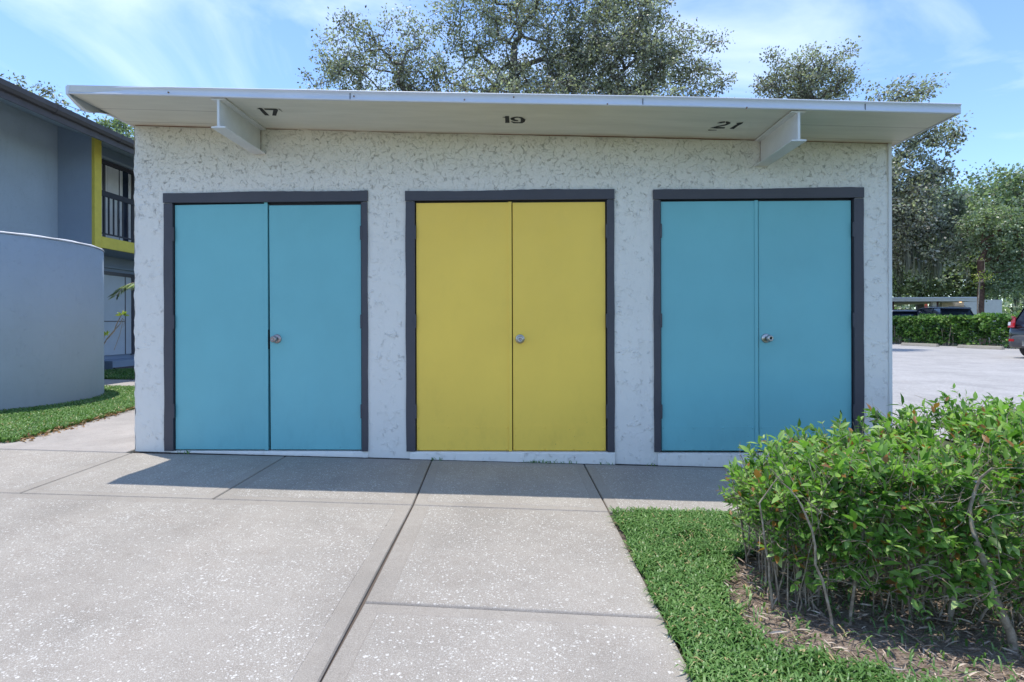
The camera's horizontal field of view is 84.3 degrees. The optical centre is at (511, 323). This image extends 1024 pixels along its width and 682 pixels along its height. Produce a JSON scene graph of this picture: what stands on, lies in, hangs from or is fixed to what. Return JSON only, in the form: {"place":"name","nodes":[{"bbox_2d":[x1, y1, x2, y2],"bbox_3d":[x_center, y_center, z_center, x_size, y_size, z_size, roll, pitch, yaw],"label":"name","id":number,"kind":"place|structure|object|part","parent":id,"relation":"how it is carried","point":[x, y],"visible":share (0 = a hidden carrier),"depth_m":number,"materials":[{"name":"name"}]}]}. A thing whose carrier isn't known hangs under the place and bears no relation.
{"place":"outdoors","nodes":[
{"label":"outdoors","id":0,"kind":"place"},
{"bbox_2d":[0,379,134,453],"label":"path","id":1,"kind":"structure","parent":0,"point":[113,434],"depth_m":5.19,"materials":[{"name":"concrete"}]},
{"bbox_2d":[0,406,134,441],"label":"leaf litter","id":2,"kind":"object","parent":1,"relation":"on","point":[56,429],"visible":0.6,"depth_m":5.58,"materials":[{"name":"plant"}]},
{"bbox_2d":[107,282,134,299],"bbox_3d":[-6.914,0.144,10.200,0.595,1.787,0.318,0,0,1],"label":"fern palm","id":3,"kind":"object","parent":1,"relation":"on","point":[127,286],"visible":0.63,"depth_m":10.15,"materials":[{"name":"green plant"}]},
{"bbox_2d":[104,368,134,379],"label":"grass","id":4,"kind":"structure","parent":0,"point":[128,373],"depth_m":11.10,"materials":[{"name":"green plant"}]},
{"bbox_2d":[0,449,1013,681],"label":"sidewalk","id":5,"kind":"structure","parent":0,"point":[132,567],"depth_m":2.56,"materials":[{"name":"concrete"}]},
{"bbox_2d":[133,451,744,468],"bbox_3d":[-0.043,1.127,4.632,6.196,0.154,0.046,0,0,1],"label":"wall base joint","id":6,"kind":"object","parent":5,"relation":"on","point":[395,458],"depth_m":4.65,"materials":[{"name":"grey concrete"}]},
{"bbox_2d":[174,450,654,465],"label":"weeds","id":7,"kind":"object","parent":6,"relation":"on","point":[523,460],"visible":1,"depth_m":4.61,"materials":[{"name":"green plant"}]},
{"bbox_2d":[0,0,1023,310],"label":"sky","id":8,"kind":"structure","parent":0,"point":[261,44],"materials":[{"name":"blue"}]},
{"bbox_2d":[21,332,1018,681],"bbox_3d":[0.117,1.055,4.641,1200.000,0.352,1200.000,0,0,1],"label":"ground","id":9,"kind":"structure","parent":0,"point":[677,642],"depth_m":3.27,"materials":[{"name":"soil"}]},
{"bbox_2d":[0,70,97,120],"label":"oak tree","id":10,"kind":"object","parent":9,"relation":"on","point":[43,90],"visible":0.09,"depth_m":23.88,"materials":[{"name":"green plant"}]},
{"bbox_2d":[0,231,103,410],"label":"curved wall","id":11,"kind":"structure","parent":9,"relation":"on","point":[51,320],"depth_m":6.87,"materials":[{"name":"grey paint"}]},
{"bbox_2d":[0,78,134,371],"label":"apartment building","id":12,"kind":"structure","parent":9,"relation":"on","point":[66,174],"depth_m":11.18,"materials":[{"name":"grey paint"}]},
{"bbox_2d":[102,159,133,242],"bbox_3d":[-9.190,-2.702,12.711,0.062,1.980,1.960,0,0,1],"label":"sliding door","id":13,"kind":"structure","parent":12,"relation":"in","point":[116,179],"depth_m":13.16,"materials":[{"name":"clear glass"}]},
{"bbox_2d":[104,271,134,355],"bbox_3d":[-9.155,-0.232,13.040,0.060,1.920,1.340,0,0,1],"label":"entrance door","id":14,"kind":"structure","parent":12,"relation":"in","point":[125,344],"depth_m":13.17,"materials":[{"name":"white paint"}]},
{"bbox_2d":[0,384,134,442],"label":"grass","id":15,"kind":"structure","parent":9,"relation":"on","point":[18,423],"depth_m":6.25,"materials":[{"name":"green plant"}]},
{"bbox_2d":[94,115,133,139],"bbox_3d":[-13.417,-3.133,20.015,3.368,8.994,3.029,0,0,1],"label":"oak tree","id":16,"kind":"object","parent":9,"relation":"on","point":[117,126],"visible":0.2,"depth_m":19.75,"materials":[{"name":"green plant"}]},
{"bbox_2d":[104,310,129,349],"bbox_3d":[-6.627,0.298,9.295,0.664,1.063,0.196,0,0,1],"label":"frangipani plant","id":17,"kind":"object","parent":9,"relation":"on","point":[120,315],"visible":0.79,"depth_m":9.30,"materials":[{"name":"green plant"}]},
{"bbox_2d":[295,2,449,91],"bbox_3d":[-4.926,-5.571,21.957,6.935,13.907,7.267,0,0,1],"label":"oak tree","id":18,"kind":"object","parent":9,"relation":"on","point":[402,74],"visible":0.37,"depth_m":21.68,"materials":[{"name":"green plant"}]},
{"bbox_2d":[65,85,961,467],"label":"storage building","id":19,"kind":"structure","parent":9,"relation":"on","point":[619,279],"depth_m":4.64,"materials":[{"name":"white paint"}]},
{"bbox_2d":[171,202,269,449],"bbox_3d":[-2.424,0.020,4.714,0.804,2.056,0.059,0,0,1],"label":"door","id":20,"kind":"structure","parent":19,"relation":"in","point":[220,322],"depth_m":4.71,"materials":[{"name":"teal paint"}]},
{"bbox_2d":[269,205,362,449],"bbox_3d":[-1.623,0.027,4.676,0.789,2.028,0.104,0,0,1],"label":"door","id":21,"kind":"structure","parent":19,"relation":"in","point":[316,319],"depth_m":4.69,"materials":[{"name":"teal paint"}]},
{"bbox_2d":[413,202,511,450],"bbox_3d":[-0.402,0.021,4.664,0.808,2.048,0.059,0,0,1],"label":"door","id":22,"kind":"structure","parent":19,"relation":"in","point":[463,316],"depth_m":4.66,"materials":[{"name":"yellow paint"}]},
{"bbox_2d":[512,202,608,450],"bbox_3d":[0.396,0.020,4.627,0.780,2.038,0.103,0,0,1],"label":"door","id":23,"kind":"structure","parent":19,"relation":"in","point":[559,348],"depth_m":4.64,"materials":[{"name":"yellow paint"}]},
{"bbox_2d":[659,200,758,450],"bbox_3d":[1.602,0.016,4.615,0.804,2.040,0.059,0,0,1],"label":"door","id":24,"kind":"structure","parent":19,"relation":"in","point":[709,314],"depth_m":4.61,"materials":[{"name":"teal paint"}]},
{"bbox_2d":[758,200,855,450],"bbox_3d":[2.389,0.015,4.578,0.763,2.030,0.105,0,0,1],"label":"door","id":25,"kind":"structure","parent":19,"relation":"in","point":[804,247],"depth_m":4.60,"materials":[{"name":"teal paint"}]},
{"bbox_2d":[409,0,633,94],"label":"oak tree","id":26,"kind":"object","parent":9,"relation":"on","point":[512,82],"visible":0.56,"depth_m":23.15,"materials":[{"name":"green plant"}]},
{"bbox_2d":[537,0,737,97],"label":"oak tree","id":27,"kind":"object","parent":9,"relation":"on","point":[645,47],"visible":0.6,"depth_m":22.36,"materials":[{"name":"green plant"}]},
{"bbox_2d":[745,35,870,100],"bbox_3d":[12.165,-5.128,22.977,5.100,12.856,4.508,0,0,1],"label":"oak tree","id":28,"kind":"object","parent":9,"relation":"on","point":[802,88],"visible":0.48,"depth_m":22.68,"materials":[{"name":"green plant"}]},
{"bbox_2d":[608,506,1023,681],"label":"grass","id":29,"kind":"structure","parent":9,"relation":"on","point":[702,621],"depth_m":2.20,"materials":[{"name":"green plant"}]},
{"bbox_2d":[722,531,1023,681],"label":"mulch bed","id":30,"kind":"object","parent":9,"relation":"on","point":[825,632],"visible":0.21,"depth_m":2.17,"materials":[{"name":"brown wood"}]},
{"bbox_2d":[717,383,1023,653],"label":"hedge","id":31,"kind":"object","parent":30,"relation":"on","point":[855,480],"visible":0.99,"depth_m":2.20,"materials":[{"name":"green plant"}]},
{"bbox_2d":[892,308,916,338],"bbox_3d":[22.703,0.025,34.218,1.855,1.849,4.634,0,0,8],"label":"parked car","id":32,"kind":"object","parent":9,"relation":"on","point":[903,312],"visible":0.06,"depth_m":32.39,"materials":[{"name":"black metal"}]},
{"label":"windows","id":33,"kind":"part","parent":32,"relation":"part of","materials":[{"name":"black glass"}]},
{"bbox_2d":[863,72,983,286],"bbox_3d":[19.963,-5.995,29.832,9.277,14.843,6.624,0,0,1],"label":"oak tree","id":34,"kind":"object","parent":9,"relation":"on","point":[917,216],"visible":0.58,"depth_m":29.10,"materials":[{"name":"green plant"}]},
{"bbox_2d":[902,306,975,340],"bbox_3d":[23.760,-0.018,31.816,1.966,1.929,4.832,0,0,8],"label":"parked car","id":35,"kind":"object","parent":9,"relation":"on","point":[952,310],"visible":0.09,"depth_m":30.01,"materials":[{"name":"blue paint"}]},
{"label":"windows","id":36,"kind":"part","parent":35,"relation":"part of","materials":[{"name":"black glass"}]},
{"bbox_2d":[892,297,1001,339],"bbox_3d":[23.411,-0.258,36.812,14.121,2.690,6.031,0,0,1],"label":"carport","id":37,"kind":"object","parent":9,"relation":"on","point":[992,306],"visible":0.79,"depth_m":35.15,"materials":[{"name":"white paint"}]},
{"bbox_2d":[892,172,1014,309],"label":"oak tree","id":38,"kind":"object","parent":9,"relation":"on","point":[899,289],"visible":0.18,"depth_m":43.58,"materials":[{"name":"green plant"}]},
{"bbox_2d":[892,312,1018,348],"bbox_3d":[19.334,0.247,27.829,1.464,1.582,25.373,0,0,-10],"label":"clipped hedge","id":39,"kind":"object","parent":9,"relation":"on","point":[961,327],"visible":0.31,"depth_m":25.04,"materials":[{"name":"green plant"}]},
{"bbox_2d":[903,159,1007,298],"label":"oak tree","id":40,"kind":"object","parent":9,"relation":"on","point":[979,185],"visible":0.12,"depth_m":42.80,"materials":[{"name":"green plant"}]},
{"bbox_2d":[894,282,1023,331],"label":"woodland","id":41,"kind":"object","parent":9,"relation":"on","point":[1009,308],"visible":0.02,"depth_m":68.00,"materials":[{"name":"green plant"}]},
{"bbox_2d":[965,251,999,344],"bbox_3d":[22.020,-1.091,26.499,1.340,4.576,0.866,0,0,39],"label":"sapling tree","id":42,"kind":"object","parent":9,"relation":"on","point":[980,281],"visible":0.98,"depth_m":26.48,"materials":[{"name":"green plant"}]},
{"bbox_2d":[946,201,1023,344],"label":"myrtle tree","id":43,"kind":"object","parent":9,"relation":"on","point":[1007,235],"visible":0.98,"depth_m":27.18,"materials":[{"name":"green plant"}]},
{"bbox_2d":[968,162,1023,308],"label":"oak tree","id":44,"kind":"object","parent":9,"relation":"on","point":[1010,185],"visible":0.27,"depth_m":37.92,"materials":[{"name":"green plant"}]},
{"bbox_2d":[892,343,1023,443],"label":"parking lot","id":45,"kind":"structure","parent":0,"point":[926,372],"depth_m":12.06,"materials":[{"name":"grey asphalt"}]},
{"bbox_2d":[901,343,939,346],"bbox_3d":[18.291,0.922,25.416,0.172,0.131,1.831,0,0,-10],"label":"wheel stop","id":46,"kind":"object","parent":45,"relation":"on","point":[921,344],"visible":0.94,"depth_m":25.27,"materials":[{"name":"concrete"}]},
{"bbox_2d":[957,345,1004,349],"bbox_3d":[18.775,0.920,22.709,0.172,0.131,1.831,0,0,-10],"label":"wheel stop","id":47,"kind":"object","parent":45,"relation":"on","point":[982,347],"visible":1,"depth_m":22.61,"materials":[{"name":"concrete"}]},
{"bbox_2d":[1008,304,1023,355],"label":"parked car","id":48,"kind":"object","parent":45,"relation":"on","point":[1016,333],"visible":1,"depth_m":16.70,"materials":[{"name":"black paint"}]},
{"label":"windows","id":49,"kind":"part","parent":48,"relation":"part of","materials":[{"name":"black glass"}]}
]}

